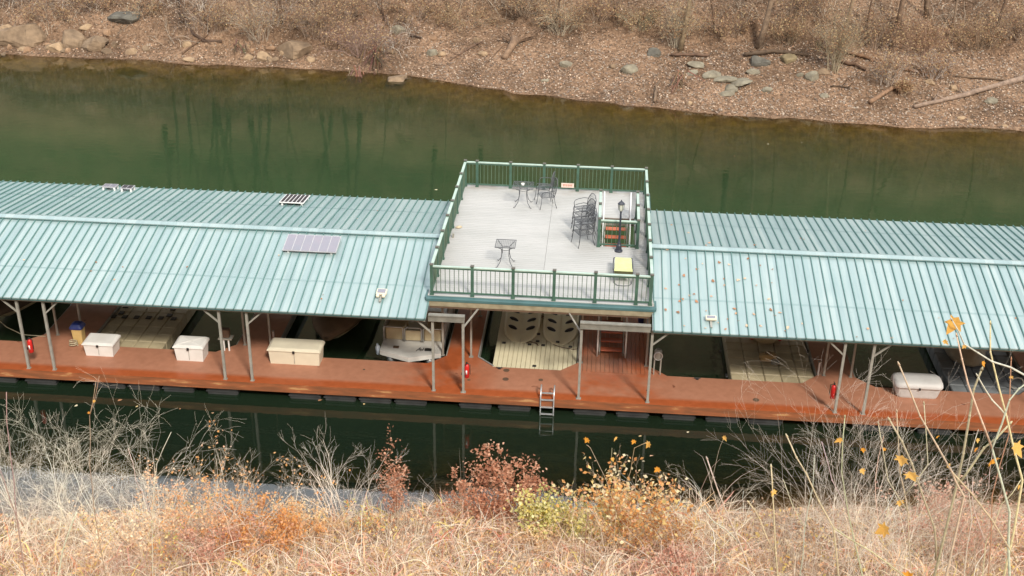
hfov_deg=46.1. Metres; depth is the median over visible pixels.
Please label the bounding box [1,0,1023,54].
hillside undergrowth
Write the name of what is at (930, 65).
brush
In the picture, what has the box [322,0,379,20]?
brush
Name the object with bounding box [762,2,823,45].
brush
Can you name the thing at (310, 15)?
brush
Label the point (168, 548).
leafy shrub
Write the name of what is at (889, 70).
brush
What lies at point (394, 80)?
rock
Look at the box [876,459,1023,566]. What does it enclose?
leafy shrub
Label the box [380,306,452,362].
pontoon boat
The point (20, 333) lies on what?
mooring rope
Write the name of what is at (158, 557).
bare shrub
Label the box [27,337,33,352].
fire extinguisher
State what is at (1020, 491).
sapling
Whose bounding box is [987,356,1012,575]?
sapling
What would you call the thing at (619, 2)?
bare tree
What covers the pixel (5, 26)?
rock
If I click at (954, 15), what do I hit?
bare tree
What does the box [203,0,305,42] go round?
brush
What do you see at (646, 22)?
brush
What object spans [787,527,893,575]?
bare shrub
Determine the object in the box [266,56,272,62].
rock
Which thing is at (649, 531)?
leafy shrub
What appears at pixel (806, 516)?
sapling
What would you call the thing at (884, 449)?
sapling
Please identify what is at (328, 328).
covered boat
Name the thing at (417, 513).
bare shrub
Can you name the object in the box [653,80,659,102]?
driftwood log
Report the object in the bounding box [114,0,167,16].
brush
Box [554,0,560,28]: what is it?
bare tree
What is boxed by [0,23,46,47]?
rock
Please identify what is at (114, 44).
rock
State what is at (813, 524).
dry grass
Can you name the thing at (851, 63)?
driftwood log
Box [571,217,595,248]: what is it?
armchair
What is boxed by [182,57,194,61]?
rock
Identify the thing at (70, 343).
rope pile
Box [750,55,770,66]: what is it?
rock
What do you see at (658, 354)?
boat lift motor
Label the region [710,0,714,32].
bare tree
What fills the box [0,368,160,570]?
bare shrub
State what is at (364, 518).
leafy shrub
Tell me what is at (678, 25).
brush
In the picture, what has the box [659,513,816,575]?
dry grass
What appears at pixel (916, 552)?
dry grass
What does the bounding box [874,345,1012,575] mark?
sapling
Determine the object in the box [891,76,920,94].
brush
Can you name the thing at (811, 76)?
rock
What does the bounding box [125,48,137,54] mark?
rock
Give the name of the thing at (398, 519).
weed stalks
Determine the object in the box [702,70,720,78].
rock
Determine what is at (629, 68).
rock
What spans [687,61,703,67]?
rock
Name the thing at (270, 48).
rock
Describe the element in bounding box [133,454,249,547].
leafy shrub
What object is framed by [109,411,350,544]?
leafy shrub
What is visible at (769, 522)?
bare shrub
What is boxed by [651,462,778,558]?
dry grass
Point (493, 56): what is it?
driftwood log
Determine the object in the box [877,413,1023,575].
bare shrub
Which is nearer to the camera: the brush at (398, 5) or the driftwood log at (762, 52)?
the driftwood log at (762, 52)
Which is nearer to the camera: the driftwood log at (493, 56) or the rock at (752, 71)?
the rock at (752, 71)
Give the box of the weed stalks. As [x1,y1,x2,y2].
[0,453,1023,575]
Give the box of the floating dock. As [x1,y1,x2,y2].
[0,304,1023,438]
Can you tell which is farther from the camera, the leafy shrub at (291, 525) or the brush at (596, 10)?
the brush at (596, 10)
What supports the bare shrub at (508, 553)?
on the bank at (440, 482)
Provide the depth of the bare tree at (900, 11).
66.52 m
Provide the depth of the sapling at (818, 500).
11.46 m
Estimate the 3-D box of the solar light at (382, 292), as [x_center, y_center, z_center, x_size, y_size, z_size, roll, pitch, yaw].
[-3.935,0.215,36.095,0.320,0.120,0.530,3,39,4]
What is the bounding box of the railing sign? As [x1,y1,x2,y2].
[561,183,573,187]
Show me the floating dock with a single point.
(617, 382)
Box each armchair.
[534,171,554,199]
[536,177,557,208]
[571,198,595,226]
[571,204,594,233]
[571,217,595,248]
[572,193,596,223]
[572,206,596,237]
[572,212,595,242]
[613,257,633,285]
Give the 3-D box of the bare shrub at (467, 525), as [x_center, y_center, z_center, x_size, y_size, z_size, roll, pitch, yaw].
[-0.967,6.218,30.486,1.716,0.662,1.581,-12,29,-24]
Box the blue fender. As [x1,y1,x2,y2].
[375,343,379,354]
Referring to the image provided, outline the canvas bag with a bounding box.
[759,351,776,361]
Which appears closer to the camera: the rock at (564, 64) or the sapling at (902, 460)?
the sapling at (902, 460)
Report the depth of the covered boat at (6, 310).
40.48 m
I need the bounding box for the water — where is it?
[0,74,1023,480]
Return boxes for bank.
[0,0,1023,155]
[0,473,1023,575]
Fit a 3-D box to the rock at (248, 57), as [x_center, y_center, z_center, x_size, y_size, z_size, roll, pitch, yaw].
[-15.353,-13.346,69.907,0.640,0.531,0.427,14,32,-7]
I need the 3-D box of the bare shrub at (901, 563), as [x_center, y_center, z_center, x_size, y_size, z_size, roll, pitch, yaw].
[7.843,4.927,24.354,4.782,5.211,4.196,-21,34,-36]
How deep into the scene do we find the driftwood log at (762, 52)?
66.52 m
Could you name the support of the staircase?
on the floating dock
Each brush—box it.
[0,0,428,60]
[10,0,81,23]
[62,0,121,10]
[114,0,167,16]
[179,0,240,32]
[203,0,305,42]
[274,0,357,38]
[307,0,416,67]
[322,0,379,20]
[379,0,444,22]
[431,0,508,41]
[489,0,553,16]
[519,0,605,35]
[569,0,623,21]
[610,0,664,32]
[649,0,707,47]
[692,1,760,37]
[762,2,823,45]
[776,0,829,17]
[801,0,872,73]
[850,0,920,49]
[866,38,914,85]
[884,2,964,58]
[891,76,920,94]
[904,40,963,80]
[943,1,1017,50]
[981,0,1023,42]
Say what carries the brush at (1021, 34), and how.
on the bank at (859, 133)
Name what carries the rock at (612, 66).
on the bank at (859, 133)
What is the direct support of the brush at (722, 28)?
on the bank at (859, 133)
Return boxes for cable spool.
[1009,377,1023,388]
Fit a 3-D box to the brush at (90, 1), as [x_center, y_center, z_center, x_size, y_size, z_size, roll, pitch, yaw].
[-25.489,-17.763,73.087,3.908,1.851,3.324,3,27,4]
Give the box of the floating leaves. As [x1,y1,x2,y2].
[75,142,801,436]
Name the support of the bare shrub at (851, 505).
on the bank at (440, 482)
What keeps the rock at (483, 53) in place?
on the bank at (859, 133)
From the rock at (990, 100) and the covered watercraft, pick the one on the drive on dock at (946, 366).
the covered watercraft
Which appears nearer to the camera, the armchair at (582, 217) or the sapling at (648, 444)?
the sapling at (648, 444)
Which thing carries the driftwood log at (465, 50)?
on the bank at (859, 133)
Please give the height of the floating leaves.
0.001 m
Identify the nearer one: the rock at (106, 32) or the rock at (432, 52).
the rock at (432, 52)
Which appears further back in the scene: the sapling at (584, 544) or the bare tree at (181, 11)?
the bare tree at (181, 11)
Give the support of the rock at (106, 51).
on the bank at (859, 133)
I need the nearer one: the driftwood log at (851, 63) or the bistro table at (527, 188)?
the bistro table at (527, 188)
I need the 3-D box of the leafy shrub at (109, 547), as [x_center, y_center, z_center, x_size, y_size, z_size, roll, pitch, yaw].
[-9.301,5.846,28.657,2.815,2.036,2.414,3,27,4]
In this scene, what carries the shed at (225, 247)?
on the floating dock
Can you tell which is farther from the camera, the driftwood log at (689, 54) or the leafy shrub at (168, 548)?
the driftwood log at (689, 54)
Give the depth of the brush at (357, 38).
69.27 m
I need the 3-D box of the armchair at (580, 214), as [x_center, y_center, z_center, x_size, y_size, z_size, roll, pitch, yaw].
[2.423,-2.518,40.234,0.664,0.906,0.623,-12,30,-25]
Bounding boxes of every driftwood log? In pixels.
[176,0,221,42]
[181,24,209,54]
[409,22,421,37]
[448,41,482,60]
[484,46,502,65]
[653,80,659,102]
[670,53,708,56]
[744,35,808,56]
[830,76,853,88]
[840,51,866,69]
[843,48,924,73]
[868,84,895,103]
[913,75,1023,107]
[955,76,1006,80]
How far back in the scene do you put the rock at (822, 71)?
64.91 m
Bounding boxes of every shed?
[0,180,454,390]
[643,209,1023,414]
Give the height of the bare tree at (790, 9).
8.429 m
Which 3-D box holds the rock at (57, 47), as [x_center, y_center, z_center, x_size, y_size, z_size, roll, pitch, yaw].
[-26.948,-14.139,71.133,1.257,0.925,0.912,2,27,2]
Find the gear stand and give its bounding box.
[218,327,233,350]
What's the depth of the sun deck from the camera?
38.54 m
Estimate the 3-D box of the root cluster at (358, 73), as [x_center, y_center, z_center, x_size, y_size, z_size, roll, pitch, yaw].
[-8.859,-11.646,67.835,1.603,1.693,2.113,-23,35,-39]
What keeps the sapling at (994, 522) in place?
on the bank at (440, 482)
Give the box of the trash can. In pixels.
[69,321,85,343]
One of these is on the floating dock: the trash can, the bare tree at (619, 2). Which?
the trash can
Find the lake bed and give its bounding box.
[13,461,1023,483]
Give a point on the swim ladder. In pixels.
(541, 392)
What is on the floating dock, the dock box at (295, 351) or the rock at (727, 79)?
the dock box at (295, 351)
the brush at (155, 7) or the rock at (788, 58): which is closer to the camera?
the rock at (788, 58)
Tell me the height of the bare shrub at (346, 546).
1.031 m
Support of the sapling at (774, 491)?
on the bank at (440, 482)
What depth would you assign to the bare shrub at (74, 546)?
27.09 m
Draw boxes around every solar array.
[102,184,118,190]
[120,185,134,191]
[279,194,309,205]
[282,234,340,254]
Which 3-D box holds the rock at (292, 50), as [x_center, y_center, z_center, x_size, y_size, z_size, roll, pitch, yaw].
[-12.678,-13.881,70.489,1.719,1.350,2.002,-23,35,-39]
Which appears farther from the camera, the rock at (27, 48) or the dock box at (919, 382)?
the rock at (27, 48)
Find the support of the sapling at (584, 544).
on the bank at (440, 482)
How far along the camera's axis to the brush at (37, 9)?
71.74 m
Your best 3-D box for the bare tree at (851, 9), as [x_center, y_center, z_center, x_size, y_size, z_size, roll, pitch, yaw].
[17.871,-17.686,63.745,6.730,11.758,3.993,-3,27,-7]
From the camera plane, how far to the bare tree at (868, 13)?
66.55 m
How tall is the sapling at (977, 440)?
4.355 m
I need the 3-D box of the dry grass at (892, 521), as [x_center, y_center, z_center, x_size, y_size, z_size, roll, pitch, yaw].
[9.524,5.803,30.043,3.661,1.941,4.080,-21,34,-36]
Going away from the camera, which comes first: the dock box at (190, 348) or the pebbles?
the dock box at (190, 348)
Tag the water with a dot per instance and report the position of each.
(206, 136)
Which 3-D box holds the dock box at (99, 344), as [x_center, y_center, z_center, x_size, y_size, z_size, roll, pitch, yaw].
[-13.103,1.819,38.410,1.030,0.520,0.722,3,27,4]
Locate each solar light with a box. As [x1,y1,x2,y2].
[376,288,387,301]
[705,315,716,327]
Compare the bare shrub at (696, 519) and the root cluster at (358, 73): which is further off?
the root cluster at (358, 73)
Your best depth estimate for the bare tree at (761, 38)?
66.61 m
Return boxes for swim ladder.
[539,384,554,415]
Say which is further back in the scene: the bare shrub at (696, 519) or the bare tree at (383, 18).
the bare tree at (383, 18)
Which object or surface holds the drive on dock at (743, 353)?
on the water
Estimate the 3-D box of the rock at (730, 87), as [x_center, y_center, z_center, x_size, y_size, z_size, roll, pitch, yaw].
[11.774,-10.723,64.619,0.862,0.440,0.740,4,28,-1]
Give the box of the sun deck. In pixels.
[425,159,656,399]
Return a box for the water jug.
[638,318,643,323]
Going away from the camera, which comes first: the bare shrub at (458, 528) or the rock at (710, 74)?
the bare shrub at (458, 528)
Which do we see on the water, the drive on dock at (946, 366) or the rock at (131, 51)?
the drive on dock at (946, 366)
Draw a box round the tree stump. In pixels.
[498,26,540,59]
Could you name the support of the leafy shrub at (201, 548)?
on the bank at (440, 482)
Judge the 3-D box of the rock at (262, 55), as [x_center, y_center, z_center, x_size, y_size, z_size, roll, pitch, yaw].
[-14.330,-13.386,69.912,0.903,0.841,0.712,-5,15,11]
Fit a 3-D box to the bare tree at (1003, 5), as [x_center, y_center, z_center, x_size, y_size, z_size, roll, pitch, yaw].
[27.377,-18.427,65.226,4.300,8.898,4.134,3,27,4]
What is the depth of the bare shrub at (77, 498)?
28.77 m
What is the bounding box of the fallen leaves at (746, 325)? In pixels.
[23,205,1015,338]
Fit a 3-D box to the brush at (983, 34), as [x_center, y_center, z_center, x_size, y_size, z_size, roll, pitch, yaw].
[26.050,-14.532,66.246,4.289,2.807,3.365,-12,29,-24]
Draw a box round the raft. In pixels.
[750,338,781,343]
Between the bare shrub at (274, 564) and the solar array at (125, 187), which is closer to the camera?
the bare shrub at (274, 564)
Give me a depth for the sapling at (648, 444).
26.90 m
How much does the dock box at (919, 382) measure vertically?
0.565 m
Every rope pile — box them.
[69,339,77,345]
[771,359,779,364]
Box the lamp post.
[615,200,624,252]
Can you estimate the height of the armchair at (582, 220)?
0.906 m
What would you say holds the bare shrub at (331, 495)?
on the bank at (440, 482)
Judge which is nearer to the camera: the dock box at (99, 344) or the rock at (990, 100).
the dock box at (99, 344)
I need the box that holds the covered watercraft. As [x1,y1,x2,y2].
[944,348,985,366]
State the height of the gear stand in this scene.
0.760 m
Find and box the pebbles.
[431,46,1023,125]
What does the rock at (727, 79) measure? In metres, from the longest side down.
1.390 x 1.019 x 0.399 m
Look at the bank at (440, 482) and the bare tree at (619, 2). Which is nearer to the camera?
the bank at (440, 482)
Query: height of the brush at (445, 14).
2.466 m
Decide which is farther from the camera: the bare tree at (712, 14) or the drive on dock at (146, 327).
the bare tree at (712, 14)
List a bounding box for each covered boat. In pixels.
[0,300,35,316]
[311,316,361,340]
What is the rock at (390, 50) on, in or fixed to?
on the bank at (859, 133)
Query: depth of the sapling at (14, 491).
14.63 m
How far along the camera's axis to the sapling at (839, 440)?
12.99 m
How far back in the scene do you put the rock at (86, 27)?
71.82 m
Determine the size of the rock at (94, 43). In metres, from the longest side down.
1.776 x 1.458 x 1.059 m
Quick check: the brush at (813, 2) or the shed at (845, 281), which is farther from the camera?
the brush at (813, 2)
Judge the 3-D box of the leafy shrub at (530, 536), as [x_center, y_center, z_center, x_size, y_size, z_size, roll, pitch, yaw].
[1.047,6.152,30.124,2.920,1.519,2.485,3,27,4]
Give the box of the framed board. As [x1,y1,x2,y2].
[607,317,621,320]
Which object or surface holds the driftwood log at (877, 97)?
on the bank at (859, 133)
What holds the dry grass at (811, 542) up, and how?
on the bank at (440, 482)
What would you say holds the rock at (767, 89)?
on the bank at (859, 133)
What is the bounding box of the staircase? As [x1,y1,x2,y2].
[596,191,631,357]
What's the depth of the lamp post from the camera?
38.70 m
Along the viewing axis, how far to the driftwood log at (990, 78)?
64.27 m
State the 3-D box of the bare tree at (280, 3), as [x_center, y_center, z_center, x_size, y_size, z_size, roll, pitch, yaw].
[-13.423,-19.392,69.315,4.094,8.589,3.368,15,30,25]
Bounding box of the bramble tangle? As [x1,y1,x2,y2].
[0,452,1023,575]
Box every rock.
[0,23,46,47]
[0,24,11,28]
[23,46,31,51]
[46,42,62,52]
[61,29,86,48]
[79,23,92,30]
[81,35,108,51]
[101,48,111,53]
[102,29,110,36]
[107,11,139,23]
[111,41,117,47]
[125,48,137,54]
[142,45,149,51]
[182,41,191,47]
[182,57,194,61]
[242,53,253,60]
[257,51,272,60]
[265,46,275,50]
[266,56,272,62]
[271,57,278,61]
[277,40,313,60]
[306,56,314,62]
[385,75,406,85]
[386,49,396,53]
[390,25,405,34]
[427,49,437,55]
[438,51,445,56]
[473,37,481,42]
[478,51,487,56]
[559,61,572,67]
[609,64,616,68]
[621,64,637,73]
[647,48,660,56]
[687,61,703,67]
[687,69,697,75]
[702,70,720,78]
[713,75,737,82]
[719,90,735,95]
[725,84,737,91]
[730,77,752,86]
[746,68,759,74]
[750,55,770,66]
[761,87,772,92]
[780,53,796,63]
[804,71,818,81]
[818,68,829,74]
[820,93,828,97]
[925,79,934,85]
[949,85,957,90]
[984,97,997,103]
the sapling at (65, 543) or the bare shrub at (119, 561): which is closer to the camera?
the sapling at (65, 543)
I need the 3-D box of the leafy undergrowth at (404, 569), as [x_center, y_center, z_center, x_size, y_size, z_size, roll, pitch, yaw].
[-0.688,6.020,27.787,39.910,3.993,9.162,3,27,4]
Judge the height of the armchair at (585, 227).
0.906 m
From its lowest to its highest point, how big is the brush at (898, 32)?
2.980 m
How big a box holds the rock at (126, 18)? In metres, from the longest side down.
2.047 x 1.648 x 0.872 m
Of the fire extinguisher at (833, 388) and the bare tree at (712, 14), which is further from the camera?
the bare tree at (712, 14)
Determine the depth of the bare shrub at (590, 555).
28.58 m
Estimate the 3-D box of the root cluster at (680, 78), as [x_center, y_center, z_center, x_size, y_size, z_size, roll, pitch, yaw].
[9.184,-10.771,64.734,2.369,1.812,1.286,3,27,4]
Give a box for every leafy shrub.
[45,477,188,567]
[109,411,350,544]
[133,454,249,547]
[147,509,190,572]
[162,506,269,575]
[194,484,334,567]
[258,491,331,541]
[267,494,349,549]
[343,492,389,540]
[363,535,431,570]
[373,423,410,518]
[431,439,559,527]
[503,482,600,539]
[509,504,607,559]
[536,488,640,550]
[550,452,702,554]
[600,479,701,555]
[619,534,726,575]
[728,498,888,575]
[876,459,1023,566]
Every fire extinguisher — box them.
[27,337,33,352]
[461,362,469,377]
[829,382,836,398]
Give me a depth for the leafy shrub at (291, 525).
29.57 m
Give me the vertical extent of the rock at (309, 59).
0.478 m
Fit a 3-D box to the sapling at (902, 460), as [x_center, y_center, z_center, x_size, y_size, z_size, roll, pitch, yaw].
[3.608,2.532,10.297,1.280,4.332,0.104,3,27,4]
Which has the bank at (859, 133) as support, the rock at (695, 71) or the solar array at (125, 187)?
the rock at (695, 71)
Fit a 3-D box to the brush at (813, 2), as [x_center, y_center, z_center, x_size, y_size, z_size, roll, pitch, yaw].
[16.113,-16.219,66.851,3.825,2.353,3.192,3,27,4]
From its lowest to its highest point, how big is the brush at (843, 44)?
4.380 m
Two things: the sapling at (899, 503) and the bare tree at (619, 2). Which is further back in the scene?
the bare tree at (619, 2)
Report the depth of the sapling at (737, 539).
11.86 m
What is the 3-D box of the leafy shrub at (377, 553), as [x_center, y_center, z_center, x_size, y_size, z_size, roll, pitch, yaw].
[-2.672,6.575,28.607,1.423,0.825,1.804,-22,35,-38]
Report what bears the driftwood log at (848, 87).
on the bank at (859, 133)
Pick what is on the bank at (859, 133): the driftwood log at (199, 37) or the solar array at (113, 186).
the driftwood log at (199, 37)
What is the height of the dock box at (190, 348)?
0.622 m
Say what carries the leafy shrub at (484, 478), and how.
on the bank at (440, 482)
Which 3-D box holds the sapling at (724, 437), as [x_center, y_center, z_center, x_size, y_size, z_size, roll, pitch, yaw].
[4.562,5.056,27.258,0.253,4.129,0.081,8,27,13]
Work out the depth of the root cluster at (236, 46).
70.20 m
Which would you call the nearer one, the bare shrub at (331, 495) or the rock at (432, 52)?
the bare shrub at (331, 495)
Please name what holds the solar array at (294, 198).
attached to the shed at (225, 247)
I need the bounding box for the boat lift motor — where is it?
[653,348,662,374]
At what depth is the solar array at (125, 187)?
42.94 m
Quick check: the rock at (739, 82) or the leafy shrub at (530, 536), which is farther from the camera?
the rock at (739, 82)
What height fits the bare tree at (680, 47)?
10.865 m
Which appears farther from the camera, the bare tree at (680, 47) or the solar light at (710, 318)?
the bare tree at (680, 47)
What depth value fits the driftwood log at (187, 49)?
70.69 m
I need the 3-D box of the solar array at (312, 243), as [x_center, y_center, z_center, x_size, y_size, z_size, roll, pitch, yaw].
[-6.334,-1.364,38.109,1.720,0.156,0.860,3,39,4]
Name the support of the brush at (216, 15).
on the bank at (859, 133)
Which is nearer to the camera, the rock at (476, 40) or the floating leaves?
the floating leaves
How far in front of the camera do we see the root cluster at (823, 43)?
66.80 m
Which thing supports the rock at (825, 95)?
on the bank at (859, 133)
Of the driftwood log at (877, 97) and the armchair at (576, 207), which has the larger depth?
the driftwood log at (877, 97)
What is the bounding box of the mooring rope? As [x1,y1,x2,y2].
[0,321,45,336]
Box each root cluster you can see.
[232,39,250,53]
[341,65,364,83]
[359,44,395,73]
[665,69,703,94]
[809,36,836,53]
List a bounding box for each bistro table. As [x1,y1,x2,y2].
[495,239,516,266]
[512,181,533,207]
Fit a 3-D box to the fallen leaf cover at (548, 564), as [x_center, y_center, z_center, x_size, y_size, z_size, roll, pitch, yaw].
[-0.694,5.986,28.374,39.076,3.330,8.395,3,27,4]
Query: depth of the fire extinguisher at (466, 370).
36.30 m
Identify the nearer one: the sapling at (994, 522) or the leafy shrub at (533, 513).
the sapling at (994, 522)
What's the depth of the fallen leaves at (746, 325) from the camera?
36.04 m
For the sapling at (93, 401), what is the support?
on the bank at (440, 482)
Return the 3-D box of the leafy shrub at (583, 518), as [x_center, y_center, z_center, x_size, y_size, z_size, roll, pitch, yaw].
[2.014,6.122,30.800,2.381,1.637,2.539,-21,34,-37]
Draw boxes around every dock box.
[81,333,120,356]
[172,335,209,361]
[267,338,324,365]
[891,372,942,398]
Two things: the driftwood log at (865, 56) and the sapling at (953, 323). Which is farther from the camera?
the driftwood log at (865, 56)
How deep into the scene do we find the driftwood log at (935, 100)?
63.31 m
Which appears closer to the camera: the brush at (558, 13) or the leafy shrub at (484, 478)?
the leafy shrub at (484, 478)
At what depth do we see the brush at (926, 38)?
65.67 m
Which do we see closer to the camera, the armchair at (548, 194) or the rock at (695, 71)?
the armchair at (548, 194)
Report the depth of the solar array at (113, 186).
43.07 m
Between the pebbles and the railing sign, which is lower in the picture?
the railing sign
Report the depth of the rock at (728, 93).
64.06 m
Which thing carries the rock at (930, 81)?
on the bank at (859, 133)
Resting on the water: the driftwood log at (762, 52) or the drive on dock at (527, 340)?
the drive on dock at (527, 340)
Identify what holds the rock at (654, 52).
on the bank at (859, 133)
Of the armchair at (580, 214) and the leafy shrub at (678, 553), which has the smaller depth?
the leafy shrub at (678, 553)
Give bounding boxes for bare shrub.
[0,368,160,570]
[0,388,244,575]
[1,498,155,575]
[47,527,173,575]
[98,511,216,575]
[242,547,311,575]
[279,420,406,524]
[292,524,389,567]
[382,493,459,529]
[417,510,490,553]
[444,512,495,544]
[481,540,536,564]
[536,518,638,575]
[648,504,739,541]
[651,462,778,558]
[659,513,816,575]
[704,333,1023,575]
[724,497,818,544]
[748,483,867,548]
[773,382,1015,575]
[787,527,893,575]
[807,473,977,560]
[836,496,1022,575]
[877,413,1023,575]
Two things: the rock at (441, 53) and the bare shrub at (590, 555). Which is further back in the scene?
the rock at (441, 53)
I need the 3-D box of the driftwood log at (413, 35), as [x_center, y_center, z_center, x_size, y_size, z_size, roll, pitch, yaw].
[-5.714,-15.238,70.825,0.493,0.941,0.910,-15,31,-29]
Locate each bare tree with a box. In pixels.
[180,0,183,22]
[279,0,282,23]
[381,0,384,20]
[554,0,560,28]
[614,0,620,19]
[677,0,691,51]
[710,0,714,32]
[755,0,773,48]
[786,0,792,30]
[835,0,854,62]
[864,0,872,30]
[894,0,904,34]
[923,0,928,18]
[951,0,957,27]
[995,0,1006,26]
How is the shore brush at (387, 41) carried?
on the bank at (859, 133)
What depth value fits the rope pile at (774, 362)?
38.50 m
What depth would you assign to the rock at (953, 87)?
63.83 m
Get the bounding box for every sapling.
[0,392,25,575]
[57,512,76,575]
[88,378,105,575]
[128,433,170,575]
[581,515,587,575]
[584,437,660,569]
[701,436,726,573]
[703,456,752,575]
[747,464,778,575]
[783,455,814,575]
[785,434,904,575]
[821,416,865,575]
[859,401,939,575]
[870,436,903,575]
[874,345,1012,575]
[894,361,1017,575]
[942,315,1023,575]
[964,429,992,575]
[972,478,1020,575]
[976,320,1023,575]
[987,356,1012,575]
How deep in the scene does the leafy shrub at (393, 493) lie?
30.83 m
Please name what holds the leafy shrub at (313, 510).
on the bank at (440, 482)
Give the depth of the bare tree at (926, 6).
67.74 m
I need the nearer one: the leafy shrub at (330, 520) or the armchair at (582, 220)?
the leafy shrub at (330, 520)
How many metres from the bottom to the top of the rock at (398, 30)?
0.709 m
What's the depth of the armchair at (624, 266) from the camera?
37.22 m
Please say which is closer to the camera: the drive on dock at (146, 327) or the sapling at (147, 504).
the sapling at (147, 504)
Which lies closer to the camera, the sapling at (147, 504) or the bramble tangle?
the sapling at (147, 504)
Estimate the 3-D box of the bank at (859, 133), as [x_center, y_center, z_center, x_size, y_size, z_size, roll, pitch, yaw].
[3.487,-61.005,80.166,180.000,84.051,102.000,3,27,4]
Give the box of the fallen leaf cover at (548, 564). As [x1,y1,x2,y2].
[0,502,1023,575]
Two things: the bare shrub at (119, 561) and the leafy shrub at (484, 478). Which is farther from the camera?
the leafy shrub at (484, 478)
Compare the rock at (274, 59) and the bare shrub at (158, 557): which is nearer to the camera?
the bare shrub at (158, 557)
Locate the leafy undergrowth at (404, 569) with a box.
[0,489,1023,575]
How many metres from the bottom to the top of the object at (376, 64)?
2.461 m
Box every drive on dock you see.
[101,306,195,348]
[493,311,579,369]
[719,337,813,382]
[926,347,1023,394]
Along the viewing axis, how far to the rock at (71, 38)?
71.18 m
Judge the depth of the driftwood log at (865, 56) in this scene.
65.56 m
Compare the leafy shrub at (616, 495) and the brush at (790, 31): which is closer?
the leafy shrub at (616, 495)
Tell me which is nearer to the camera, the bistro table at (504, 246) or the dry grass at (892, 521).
the dry grass at (892, 521)

